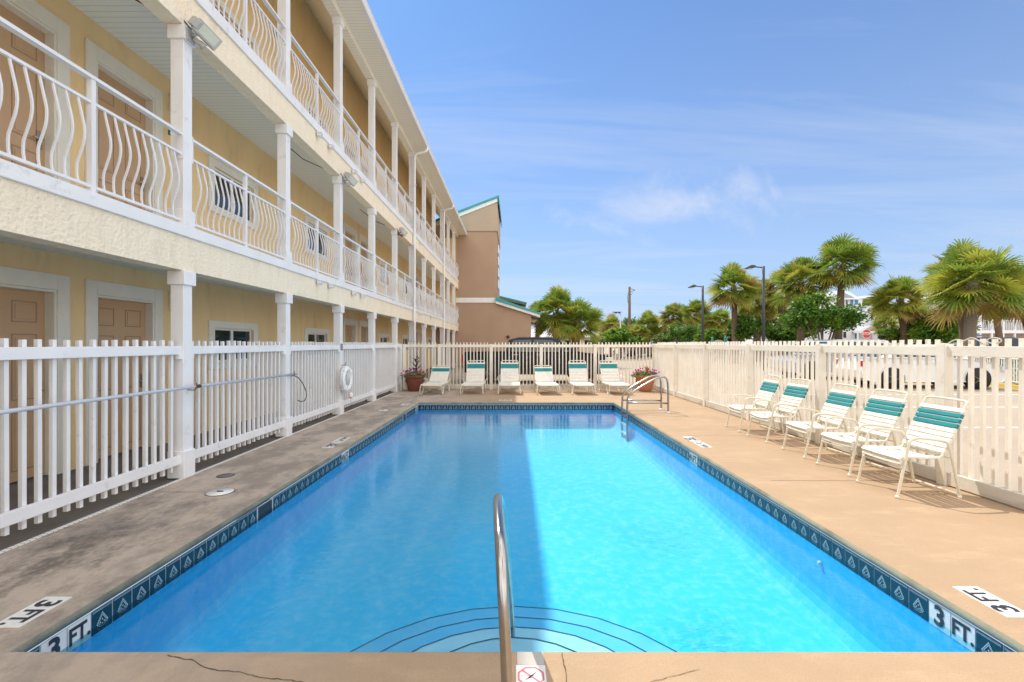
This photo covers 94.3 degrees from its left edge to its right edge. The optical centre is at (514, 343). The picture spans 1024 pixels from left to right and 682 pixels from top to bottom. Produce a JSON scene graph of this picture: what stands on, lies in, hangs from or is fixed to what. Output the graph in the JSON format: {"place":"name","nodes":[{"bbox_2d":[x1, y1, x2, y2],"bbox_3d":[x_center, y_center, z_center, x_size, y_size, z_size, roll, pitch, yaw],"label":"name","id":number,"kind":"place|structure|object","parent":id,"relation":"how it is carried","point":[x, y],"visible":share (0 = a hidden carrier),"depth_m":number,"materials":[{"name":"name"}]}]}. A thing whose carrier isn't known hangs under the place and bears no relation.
{"place":"outdoors","nodes":[
{"label":"outdoors","id":0,"kind":"place"},
{"bbox_2d":[0,367,455,550],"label":"walkway","id":1,"kind":"structure","parent":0,"point":[15,536],"depth_m":5.07,"materials":[{"name":"concrete"}]},
{"bbox_2d":[0,338,401,535],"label":"picket fence","id":2,"kind":"object","parent":1,"relation":"on","point":[314,375],"visible":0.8,"depth_m":4.85,"materials":[{"name":"white paint"}]},
{"bbox_2d":[0,371,306,414],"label":"rescue pole","id":3,"kind":"object","parent":2,"relation":"hanging from","point":[35,407],"visible":1,"depth_m":4.42,"materials":[{"name":"metal"}]},
{"bbox_2d":[339,362,352,398],"bbox_3d":[-3.609,0.835,10.150,0.183,0.880,0.592,0,0,0],"label":"life ring","id":4,"kind":"object","parent":2,"relation":"hanging from","point":[346,373],"visible":1,"depth_m":10.06,"materials":[{"name":"white paint"}]},
{"bbox_2d":[0,389,1023,681],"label":"pool deck","id":5,"kind":"structure","parent":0,"point":[932,543],"depth_m":3.38,"materials":[{"name":"beige concrete"}]},
{"bbox_2d":[0,597,71,627],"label":"depth marker","id":6,"kind":"object","parent":5,"relation":"on","point":[24,616],"visible":1,"depth_m":2.64,"materials":[{"name":"white tile"}]},
{"bbox_2d":[0,390,399,553],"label":"drain strip","id":7,"kind":"object","parent":5,"relation":"on","point":[61,527],"visible":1,"depth_m":4.62,"materials":[{"name":"plastic"}]},
{"bbox_2d":[204,488,234,495],"bbox_3d":[-2.980,1.493,4.800,0.266,0.015,0.266,0,0,0],"label":"skimmer lid","id":8,"kind":"object","parent":5,"relation":"on","point":[220,491],"visible":1,"depth_m":4.77,"materials":[{"name":"white plastic"}]},
{"bbox_2d":[216,473,234,477],"bbox_3d":[-3.290,1.497,5.400,0.186,0.006,0.186,0,0,0],"label":"drain cover","id":9,"kind":"object","parent":5,"relation":"on","point":[225,475],"visible":1,"depth_m":5.39,"materials":[{"name":"metal"}]},
{"bbox_2d":[400,355,428,390],"bbox_3d":[-3.182,0.923,15.047,0.872,1.129,0.772,0,0,0],"label":"flower planter","id":10,"kind":"object","parent":5,"relation":"on","point":[414,382],"visible":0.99,"depth_m":14.87,"materials":[{"name":"ceramic"}]},
{"bbox_2d":[419,365,449,394],"bbox_3d":[-2.420,1.099,14.659,0.732,0.804,1.547,0,0,3],"label":"sun lounger","id":11,"kind":"object","parent":5,"relation":"on","point":[439,376],"visible":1,"depth_m":15.01,"materials":[{"name":"plastic"}]},
{"bbox_2d":[460,360,486,394],"bbox_3d":[-1.258,1.014,14.593,0.732,0.973,1.414,0,0,1],"label":"sun lounger","id":12,"kind":"object","parent":5,"relation":"on","point":[475,374],"visible":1,"depth_m":15.00,"materials":[{"name":"plastic"}]},
{"bbox_2d":[493,493,514,681],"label":"pool handrail","id":13,"kind":"object","parent":5,"relation":"attached to","point":[505,600],"visible":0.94,"depth_m":1.87,"materials":[{"name":"silver metal"}]},
{"bbox_2d":[497,360,520,394],"bbox_3d":[-0.170,1.014,14.593,0.732,0.973,1.414,0,0,0],"label":"sun lounger","id":14,"kind":"object","parent":5,"relation":"on","point":[509,374],"visible":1,"depth_m":15.00,"materials":[{"name":"plastic"}]},
{"bbox_2d":[29,404,1014,651],"bbox_3d":[-0.065,1.960,7.305,5.230,0.780,9.950,0,0,0],"label":"pool basin","id":15,"kind":"object","parent":5,"relation":"in","point":[353,549],"visible":0.89,"depth_m":4.59,"materials":[{"name":"blue paint"}]},
{"bbox_2d":[620,374,670,441],"bbox_3d":[2.895,1.430,10.575,0.990,1.460,0.610,0,0,0],"label":"pool ladder","id":16,"kind":"object","parent":15,"relation":"on","point":[627,400],"visible":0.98,"depth_m":10.32,"materials":[{"name":"silver metal"}]},
{"bbox_2d":[403,342,653,389],"bbox_3d":[0.470,0.725,15.582,8.280,1.551,0.105,0,0,0],"label":"picket fence","id":17,"kind":"object","parent":5,"relation":"on","point":[491,386],"visible":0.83,"depth_m":15.60,"materials":[{"name":"beige paint"}]},
{"bbox_2d":[516,665,546,681],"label":"no diving sign","id":18,"kind":"object","parent":5,"relation":"on","point":[530,673],"visible":1,"depth_m":2.15,"materials":[{"name":"white tile"}]},
{"bbox_2d":[533,365,559,394],"bbox_3d":[0.940,1.099,14.659,0.732,0.804,1.547,0,0,-3],"label":"sun lounger","id":19,"kind":"object","parent":5,"relation":"on","point":[543,376],"visible":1,"depth_m":15.01,"materials":[{"name":"plastic"}]},
{"bbox_2d":[567,360,595,394],"bbox_3d":[2.008,1.014,14.593,0.732,0.973,1.414,0,0,-1],"label":"sun lounger","id":20,"kind":"object","parent":5,"relation":"on","point":[578,374],"visible":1,"depth_m":14.99,"materials":[{"name":"plastic"}]},
{"bbox_2d":[598,360,631,394],"bbox_3d":[3.032,1.014,14.591,0.732,0.973,1.414,0,0,-4],"label":"sun lounger","id":21,"kind":"object","parent":5,"relation":"on","point":[609,374],"visible":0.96,"depth_m":14.99,"materials":[{"name":"plastic"}]},
{"bbox_2d":[631,366,659,390],"bbox_3d":[4.105,1.094,15.046,0.896,0.787,0.756,0,0,0],"label":"flower planter","id":22,"kind":"object","parent":5,"relation":"on","point":[640,375],"visible":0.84,"depth_m":14.88,"materials":[{"name":"orange ceramic"}]},
{"bbox_2d":[725,375,781,432],"bbox_3d":[4.162,1.025,8.295,0.749,0.955,0.562,0,0,2],"label":"pool chair","id":23,"kind":"object","parent":5,"relation":"on","point":[744,407],"visible":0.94,"depth_m":8.23,"materials":[{"name":"plastic"}]},
{"bbox_2d":[746,378,811,442],"bbox_3d":[4.142,1.025,7.457,0.749,0.955,0.562,0,0,-3],"label":"pool chair","id":24,"kind":"object","parent":5,"relation":"on","point":[764,416],"visible":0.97,"depth_m":7.43,"materials":[{"name":"plastic"}]},
{"bbox_2d":[782,383,859,458],"bbox_3d":[4.147,1.025,6.459,0.750,0.955,0.562,0,0,2],"label":"pool chair","id":25,"kind":"object","parent":5,"relation":"on","point":[803,427],"visible":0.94,"depth_m":6.41,"materials":[{"name":"plastic"}]},
{"bbox_2d":[654,338,1023,509],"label":"picket fence","id":26,"kind":"object","parent":5,"relation":"on","point":[673,362],"visible":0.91,"depth_m":6.01,"materials":[{"name":"beige paint"}]},
{"bbox_2d":[940,337,1001,345],"bbox_3d":[4.600,-0.022,4.815,0.052,0.085,0.613,0,0,0],"label":"rope","id":27,"kind":"object","parent":26,"relation":"hanging from","point":[977,340],"visible":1,"depth_m":4.68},
{"bbox_2d":[816,389,908,476],"bbox_3d":[4.122,1.025,5.644,0.749,0.955,0.562,0,0,-2],"label":"pool chair","id":28,"kind":"object","parent":5,"relation":"on","point":[842,440],"visible":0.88,"depth_m":5.61,"materials":[{"name":"plastic"}]},
{"bbox_2d":[856,396,968,498],"bbox_3d":[4.063,1.025,4.870,0.749,0.955,0.562,0,0,0],"label":"pool chair","id":29,"kind":"object","parent":5,"relation":"on","point":[894,454],"visible":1,"depth_m":4.82,"materials":[{"name":"plastic"}]},
{"bbox_2d":[952,586,1023,617],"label":"depth marker","id":30,"kind":"object","parent":5,"relation":"on","point":[995,603],"visible":1,"depth_m":2.76,"materials":[{"name":"white tile"}]},
{"bbox_2d":[9,347,1017,491],"bbox_3d":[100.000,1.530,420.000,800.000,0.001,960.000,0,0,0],"label":"ground","id":31,"kind":"structure","parent":0,"point":[1001,441],"depth_m":11.22,"materials":[{"name":"concrete"}]},
{"bbox_2d":[0,0,466,482],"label":"hotel building","id":32,"kind":"structure","parent":31,"relation":"on","point":[160,179],"depth_m":6.93,"materials":[{"name":"yellow paint"}]},
{"bbox_2d":[0,266,69,482],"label":"door","id":33,"kind":"structure","parent":32,"relation":"in","point":[29,313],"depth_m":5.30,"materials":[{"name":"beige paint"}]},
{"bbox_2d":[0,0,69,182],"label":"door","id":34,"kind":"structure","parent":32,"relation":"in","point":[29,16],"depth_m":5.32,"materials":[{"name":"beige paint"}]},
{"bbox_2d":[85,279,162,465],"bbox_3d":[-5.357,0.355,6.485,0.165,2.310,1.270,0,0,0],"label":"door","id":35,"kind":"structure","parent":32,"relation":"in","point":[109,318],"depth_m":6.49,"materials":[{"name":"beige paint"}]},
{"bbox_2d":[85,38,162,216],"bbox_3d":[-5.357,-2.550,6.485,0.165,2.440,1.270,0,0,0],"label":"door","id":36,"kind":"structure","parent":32,"relation":"in","point":[99,63],"depth_m":6.53,"materials":[{"name":"beige paint"}]},
{"bbox_2d":[135,0,222,50],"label":"floodlight","id":37,"kind":"object","parent":32,"relation":"attached to","point":[205,33],"visible":0.97,"depth_m":5.35,"materials":[{"name":"white metal"}]},
{"bbox_2d":[208,320,257,369],"bbox_3d":[-5.320,0.020,8.970,0.100,0.860,1.550,0,0,0],"label":"window","id":38,"kind":"structure","parent":32,"relation":"in","point":[235,331],"depth_m":8.89,"materials":[{"name":"paint"}]},
{"bbox_2d":[208,156,257,230],"bbox_3d":[-5.320,-2.780,8.970,0.100,0.940,1.550,0,0,0],"label":"window","id":39,"kind":"structure","parent":32,"relation":"in","point":[212,163],"depth_m":8.84,"materials":[{"name":"glass"}]},
{"bbox_2d":[209,0,257,54],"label":"window","id":40,"kind":"structure","parent":32,"relation":"in","point":[222,3],"depth_m":8.93,"materials":[{"name":"paint"}]},
{"bbox_2d":[305,327,329,359],"bbox_3d":[-5.320,0.020,12.730,0.100,0.860,1.550,0,0,0],"label":"window","id":41,"kind":"structure","parent":32,"relation":"in","point":[311,334],"depth_m":12.69,"materials":[{"name":"paint"}]},
{"bbox_2d":[305,215,329,261],"bbox_3d":[-5.320,-2.780,12.730,0.100,0.940,1.550,0,0,0],"label":"window","id":42,"kind":"structure","parent":32,"relation":"in","point":[307,219],"depth_m":12.67,"materials":[{"name":"glass"}]},
{"bbox_2d":[305,98,329,135],"bbox_3d":[-5.320,-5.630,12.730,0.100,1.100,1.550,0,0,0],"label":"window","id":43,"kind":"structure","parent":32,"relation":"in","point":[307,102],"depth_m":12.67,"materials":[{"name":"paint"}]},
{"bbox_2d":[290,148,357,186],"bbox_3d":[-4.007,-3.666,9.777,1.575,0.620,0.257,0,0,-36],"label":"floodlight","id":44,"kind":"object","parent":32,"relation":"attached to","point":[351,179],"visible":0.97,"depth_m":10.09,"materials":[{"name":"white metal"}]},
{"bbox_2d":[343,318,356,341],"bbox_3d":[-5.357,0.355,15.260,0.165,2.310,1.270,0,0,0],"label":"door","id":45,"kind":"structure","parent":32,"relation":"in","point":[349,331],"depth_m":15.41,"materials":[{"name":"beige paint"}]},
{"bbox_2d":[343,221,356,286],"bbox_3d":[-5.357,-2.550,15.260,0.165,2.440,1.270,0,0,0],"label":"door","id":46,"kind":"structure","parent":32,"relation":"in","point":[348,231],"depth_m":15.42,"materials":[{"name":"beige paint"}]},
{"bbox_2d":[343,135,356,164],"bbox_3d":[-5.357,-5.265,15.260,0.165,2.330,1.270,0,0,0],"label":"door","id":47,"kind":"structure","parent":32,"relation":"in","point":[343,135],"depth_m":15.31,"materials":[{"name":"beige paint"}]},
{"bbox_2d":[359,320,367,342],"bbox_3d":[-5.357,0.355,16.745,0.165,2.310,1.270,0,0,0],"label":"door","id":48,"kind":"structure","parent":32,"relation":"in","point":[363,329],"depth_m":16.82,"materials":[{"name":"beige paint"}]},
{"bbox_2d":[359,233,367,289],"bbox_3d":[-5.357,-2.550,16.745,0.165,2.440,1.270,0,0,0],"label":"door","id":49,"kind":"structure","parent":32,"relation":"in","point":[363,241],"depth_m":16.87,"materials":[{"name":"beige paint"}]},
{"bbox_2d":[360,156,367,176],"bbox_3d":[-5.357,-5.265,16.745,0.165,2.330,1.270,0,0,0],"label":"door","id":50,"kind":"structure","parent":32,"relation":"in","point":[360,156],"depth_m":16.76,"materials":[{"name":"beige paint"}]},
{"bbox_2d":[360,209,407,236],"bbox_3d":[-4.007,-3.666,14.537,1.575,0.620,0.257,0,0,-36],"label":"floodlight","id":51,"kind":"object","parent":32,"relation":"attached to","point":[403,231],"visible":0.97,"depth_m":14.85,"materials":[{"name":"metal"}]},
{"bbox_2d":[379,333,389,342],"bbox_3d":[-5.320,0.020,19.230,0.100,0.860,1.550,0,0,0],"label":"window","id":52,"kind":"structure","parent":32,"relation":"in","point":[382,337],"depth_m":19.32,"materials":[{"name":"paint"}]},
{"bbox_2d":[379,260,389,287],"bbox_3d":[-5.320,-2.780,19.230,0.100,0.940,1.550,0,0,0],"label":"window","id":53,"kind":"structure","parent":32,"relation":"in","point":[380,262],"depth_m":19.17,"materials":[{"name":"paint"}]},
{"bbox_2d":[402,335,408,352],"bbox_3d":[-5.320,0.020,22.990,0.100,0.860,1.550,0,0,0],"label":"window","id":54,"kind":"structure","parent":32,"relation":"in","point":[405,338],"depth_m":23.07,"materials":[{"name":"paint"}]},
{"bbox_2d":[416,329,418,370],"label":"door","id":55,"kind":"structure","parent":32,"relation":"in","point":[417,330],"depth_m":25.97,"materials":[{"name":"beige paint"}]},
{"bbox_2d":[420,329,421,368],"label":"door","id":56,"kind":"structure","parent":32,"relation":"in","point":[420,329],"depth_m":27.15,"materials":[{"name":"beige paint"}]},
{"bbox_2d":[435,195,541,366],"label":"stair tower","id":57,"kind":"structure","parent":31,"relation":"on","point":[488,313],"depth_m":31.00,"materials":[{"name":"beige paint"}]},
{"bbox_2d":[462,337,611,383],"bbox_3d":[0.855,0.656,19.000,5.729,1.812,2.320,0,0,0],"label":"pickup truck","id":58,"kind":"object","parent":31,"relation":"on","point":[539,340],"visible":0.49,"depth_m":18.09,"materials":[{"name":"black paint"}]},
{"bbox_2d":[527,285,585,339],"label":"palm tree","id":59,"kind":"object","parent":31,"relation":"on","point":[555,299],"visible":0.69,"depth_m":32.27,"materials":[{"name":"green plant"}]},
{"bbox_2d":[553,296,606,350],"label":"palm tree","id":60,"kind":"object","parent":31,"relation":"on","point":[582,311],"visible":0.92,"depth_m":31.38,"materials":[{"name":"green plant"}]},
{"bbox_2d":[588,337,607,353],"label":"round shrub","id":61,"kind":"object","parent":31,"relation":"on","point":[601,340],"visible":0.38,"depth_m":49.58,"materials":[{"name":"green plant"}]},
{"bbox_2d":[595,313,623,356],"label":"palm tree","id":62,"kind":"object","parent":31,"relation":"on","point":[610,320],"visible":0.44,"depth_m":54.59,"materials":[{"name":"green plant"}]},
{"bbox_2d":[602,326,633,359],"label":"broadleaf tree","id":63,"kind":"object","parent":31,"relation":"on","point":[620,335],"visible":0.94,"depth_m":45.34,"materials":[{"name":"green plant"}]},
{"bbox_2d":[609,322,632,355],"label":"palm tree","id":64,"kind":"object","parent":31,"relation":"on","point":[616,325],"visible":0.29,"depth_m":51.65,"materials":[{"name":"green plant"}]},
{"bbox_2d":[627,287,634,323],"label":"utility pole","id":65,"kind":"object","parent":31,"relation":"on","point":[629,304],"visible":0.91,"depth_m":61.87,"materials":[{"name":"brown wood"}]},
{"bbox_2d":[627,335,645,358],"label":"round shrub","id":66,"kind":"object","parent":31,"relation":"on","point":[640,339],"visible":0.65,"depth_m":47.77,"materials":[{"name":"green plant"}]},
{"bbox_2d":[623,342,651,356],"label":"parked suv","id":67,"kind":"object","parent":31,"relation":"on","point":[634,350],"visible":0.23,"depth_m":56.15,"materials":[{"name":"silver paint"}]},
{"bbox_2d":[629,323,650,357],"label":"palm tree","id":68,"kind":"object","parent":31,"relation":"on","point":[640,329],"visible":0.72,"depth_m":51.68,"materials":[{"name":"green plant"}]},
{"bbox_2d":[631,310,664,356],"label":"palm tree","id":69,"kind":"object","parent":31,"relation":"on","point":[648,317],"visible":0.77,"depth_m":54.37,"materials":[{"name":"green plant"}]},
{"bbox_2d":[650,332,672,343],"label":"round shrub","id":70,"kind":"object","parent":31,"relation":"on","point":[660,337],"visible":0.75,"depth_m":47.72,"materials":[{"name":"green plant"}]},
{"bbox_2d":[656,302,685,341],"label":"palm tree","id":71,"kind":"object","parent":31,"relation":"on","point":[673,310],"visible":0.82,"depth_m":51.45,"materials":[{"name":"green plant"}]},
{"bbox_2d":[664,320,700,343],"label":"round shrub","id":72,"kind":"object","parent":31,"relation":"on","point":[680,333],"visible":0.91,"depth_m":45.48,"materials":[{"name":"green plant"}]},
{"bbox_2d":[679,298,711,341],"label":"palm tree","id":73,"kind":"object","parent":31,"relation":"on","point":[695,306],"visible":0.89,"depth_m":49.37,"materials":[{"name":"green plant"}]},
{"bbox_2d":[688,285,703,341],"bbox_3d":[12.976,-1.339,34.000,1.106,5.739,0.340,0,0,0],"label":"street lamp","id":74,"kind":"object","parent":31,"relation":"on","point":[702,323],"visible":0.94,"depth_m":33.93,"materials":[{"name":"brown metal"}]},
{"bbox_2d":[693,327,727,356],"bbox_3d":[16.651,0.080,40.100,2.949,2.954,2.659,0,0,0],"label":"round shrub","id":75,"kind":"object","parent":31,"relation":"on","point":[714,333],"visible":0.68,"depth_m":39.35,"materials":[{"name":"green plant"}]},
{"bbox_2d":[704,307,731,358],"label":"palm tree","id":76,"kind":"object","parent":31,"relation":"on","point":[719,315],"visible":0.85,"depth_m":47.54,"materials":[{"name":"green plant"}]},
{"bbox_2d":[711,337,726,362],"bbox_3d":[15.890,0.501,37.000,1.203,2.058,0.190,0,0,0],"label":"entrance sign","id":77,"kind":"object","parent":31,"relation":"on","point":[719,341],"visible":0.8,"depth_m":36.96,"materials":[{"name":"beige"}]},
{"bbox_2d":[705,261,765,363],"bbox_3d":[16.378,-2.375,35.813,4.444,7.814,4.768,0,0,0],"label":"palm tree","id":78,"kind":"object","parent":31,"relation":"on","point":[733,274],"visible":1,"depth_m":35.39,"materials":[{"name":"green plant"}]},
{"bbox_2d":[725,311,777,363],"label":"broadleaf tree","id":79,"kind":"object","parent":31,"relation":"on","point":[748,326],"visible":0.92,"depth_m":35.45,"materials":[{"name":"green plant"}]},
{"bbox_2d":[728,281,777,361],"bbox_3d":[20.297,-1.953,39.904,4.226,6.968,4.180,0,0,0],"label":"palm tree","id":80,"kind":"object","parent":31,"relation":"on","point":[757,312],"visible":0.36,"depth_m":39.14,"materials":[{"name":"green plant"}]},
{"bbox_2d":[744,265,764,370],"bbox_3d":[13.661,-1.466,27.000,1.110,5.993,0.340,0,0,0],"label":"street lamp","id":81,"kind":"object","parent":31,"relation":"on","point":[763,299],"visible":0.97,"depth_m":26.93,"materials":[{"name":"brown metal"}]},
{"bbox_2d":[756,266,797,354],"bbox_3d":[21.341,-2.384,38.125,3.753,7.828,3.720,0,0,0],"label":"palm tree","id":82,"kind":"object","parent":31,"relation":"on","point":[768,288],"visible":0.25,"depth_m":37.83,"materials":[{"name":"green plant"}]},
{"bbox_2d":[772,302,794,353],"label":"palm tree","id":83,"kind":"object","parent":31,"relation":"on","point":[789,310],"visible":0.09,"depth_m":40.03,"materials":[{"name":"green plant"}]},
{"bbox_2d":[765,326,804,354],"bbox_3d":[20.382,0.041,36.086,2.712,3.030,2.598,0,0,0],"label":"round shrub","id":84,"kind":"object","parent":31,"relation":"on","point":[782,334],"visible":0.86,"depth_m":35.54,"materials":[{"name":"green plant"}]},
{"bbox_2d":[776,323,817,340],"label":"broadleaf tree","id":85,"kind":"object","parent":31,"relation":"on","point":[807,334],"visible":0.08,"depth_m":43.21,"materials":[{"name":"green plant"}]},
{"bbox_2d":[768,256,836,344],"bbox_3d":[20.444,-2.362,33.959,4.402,7.786,4.491,0,0,0],"label":"palm tree","id":86,"kind":"object","parent":31,"relation":"on","point":[796,269],"visible":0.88,"depth_m":33.58,"materials":[{"name":"green plant"}]},
{"bbox_2d":[740,291,887,353],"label":"white house","id":87,"kind":"structure","parent":31,"relation":"on","point":[851,298],"depth_m":66.00,"materials":[{"name":"white"}]},
{"bbox_2d":[620,373,1017,427],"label":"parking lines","id":88,"kind":"object","parent":31,"relation":"on","point":[922,394],"visible":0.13,"depth_m":14.28,"materials":[{"name":"paint"}]},
{"bbox_2d":[776,288,871,339],"bbox_3d":[19.171,-0.905,30.189,5.322,4.927,4.521,0,0,0],"label":"broadleaf tree","id":89,"kind":"object","parent":31,"relation":"on","point":[808,314],"visible":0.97,"depth_m":29.21,"materials":[{"name":"green plant"}]},
{"bbox_2d":[774,339,891,378],"bbox_3d":[14.221,0.683,21.300,4.678,1.747,2.210,0,0,0],"label":"parked suv","id":90,"kind":"object","parent":31,"relation":"on","point":[843,340],"visible":0.21,"depth_m":20.55,"materials":[{"name":"silver paint"}]},
{"bbox_2d":[797,232,881,338],"bbox_3d":[21.872,-2.982,31.943,4.755,9.032,4.350,0,0,0],"label":"palm tree","id":91,"kind":"object","parent":31,"relation":"on","point":[843,250],"visible":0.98,"depth_m":31.29,"materials":[{"name":"green plant"}]},
{"bbox_2d":[862,329,870,339],"bbox_3d":[29.600,0.159,40.020,0.739,2.742,0.080,0,0,0],"label":"stop sign","id":92,"kind":"object","parent":31,"relation":"on","point":[866,333],"visible":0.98,"depth_m":39.98,"materials":[{"name":"metal"}]},
{"bbox_2d":[877,324,913,342],"bbox_3d":[25.610,0.109,31.933,2.026,2.856,2.104,0,0,0],"label":"round shrub","id":93,"kind":"object","parent":31,"relation":"on","point":[890,334],"visible":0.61,"depth_m":31.83,"materials":[{"name":"green plant"}]},
{"bbox_2d":[862,275,930,343],"bbox_3d":[25.033,-1.611,31.047,3.900,6.298,3.916,0,0,0],"label":"palm tree","id":94,"kind":"object","parent":31,"relation":"on","point":[898,290],"visible":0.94,"depth_m":30.61,"materials":[{"name":"green plant"}]},
{"bbox_2d":[832,344,1004,389],"bbox_3d":[14.220,0.786,16.903,4.571,1.533,2.160,0,0,6],"label":"parked car","id":95,"kind":"object","parent":31,"relation":"on","point":[1001,374],"visible":0.38,"depth_m":16.13,"materials":[{"name":"white paint"}]},
{"bbox_2d":[898,309,958,345],"bbox_3d":[26.493,-0.394,29.898,3.173,3.896,3.434,0,0,0],"label":"round shrub","id":96,"kind":"object","parent":31,"relation":"on","point":[921,330],"visible":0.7,"depth_m":29.56,"materials":[{"name":"green plant"}]},
{"bbox_2d":[920,238,1004,339],"bbox_3d":[21.100,-1.716,22.391,3.326,6.500,3.301,0,0,28],"label":"palm tree","id":97,"kind":"object","parent":31,"relation":"on","point":[958,245],"visible":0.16,"depth_m":22.41,"materials":[{"name":"green plant"}]},
{"bbox_2d":[909,241,1023,345],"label":"palm tree","id":98,"kind":"object","parent":31,"relation":"on","point":[973,265],"visible":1,"depth_m":20.09,"materials":[{"name":"green plant"}]},
{"bbox_2d":[980,297,1006,364],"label":"palm tree","id":99,"kind":"object","parent":31,"relation":"on","point":[998,332],"visible":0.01,"depth_m":31.86,"materials":[{"name":"brown plant"}]},
{"bbox_2d":[974,357,1017,382],"bbox_3d":[17.650,0.985,17.400,0.063,1.030,6.799,0,0,18],"label":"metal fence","id":100,"kind":"object","parent":31,"relation":"on","point":[978,359],"visible":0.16,"depth_m":16.53,"materials":[{"name":"metal"}]},
{"bbox_2d":[977,337,1018,364],"bbox_3d":[33.396,0.485,33.980,2.260,1.884,4.678,0,0,12],"label":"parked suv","id":101,"kind":"object","parent":31,"relation":"on","point":[1015,341],"visible":0.06,"depth_m":32.06,"materials":[{"name":"white paint"}]},
{"bbox_2d":[978,262,1023,329],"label":"palm tree","id":102,"kind":"object","parent":31,"relation":"on","point":[1014,317],"visible":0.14,"depth_m":20.79,"materials":[{"name":"green plant"}]},
{"bbox_2d":[989,382,1017,388],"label":"kerb","id":103,"kind":"structure","parent":31,"relation":"on","point":[1003,385],"depth_m":16.63,"materials":[{"name":"yellow paint"}]},
{"bbox_2d":[531,330,603,354],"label":"building","id":104,"kind":"structure","parent":0,"point":[586,340],"depth_m":62.00,"materials":[{"name":"beige"}]},
{"bbox_2d":[621,316,638,325],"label":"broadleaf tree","id":105,"kind":"object","parent":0,"point":[625,320],"visible":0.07,"depth_m":63.39,"materials":[{"name":"green plant"}]},
{"bbox_2d":[724,320,743,344],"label":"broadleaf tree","id":106,"kind":"object","parent":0,"point":[729,336],"visible":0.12,"depth_m":49.60,"materials":[{"name":"green plant"}]},
{"bbox_2d":[869,315,898,340],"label":"palm tree","id":107,"kind":"object","parent":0,"point":[877,326],"visible":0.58,"depth_m":44.80,"materials":[{"name":"green plant"}]},
{"bbox_2d":[892,293,1023,343],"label":"balcony house","id":108,"kind":"structure","parent":0,"point":[1012,329],"depth_m":46.12,"materials":[{"name":"beige"}]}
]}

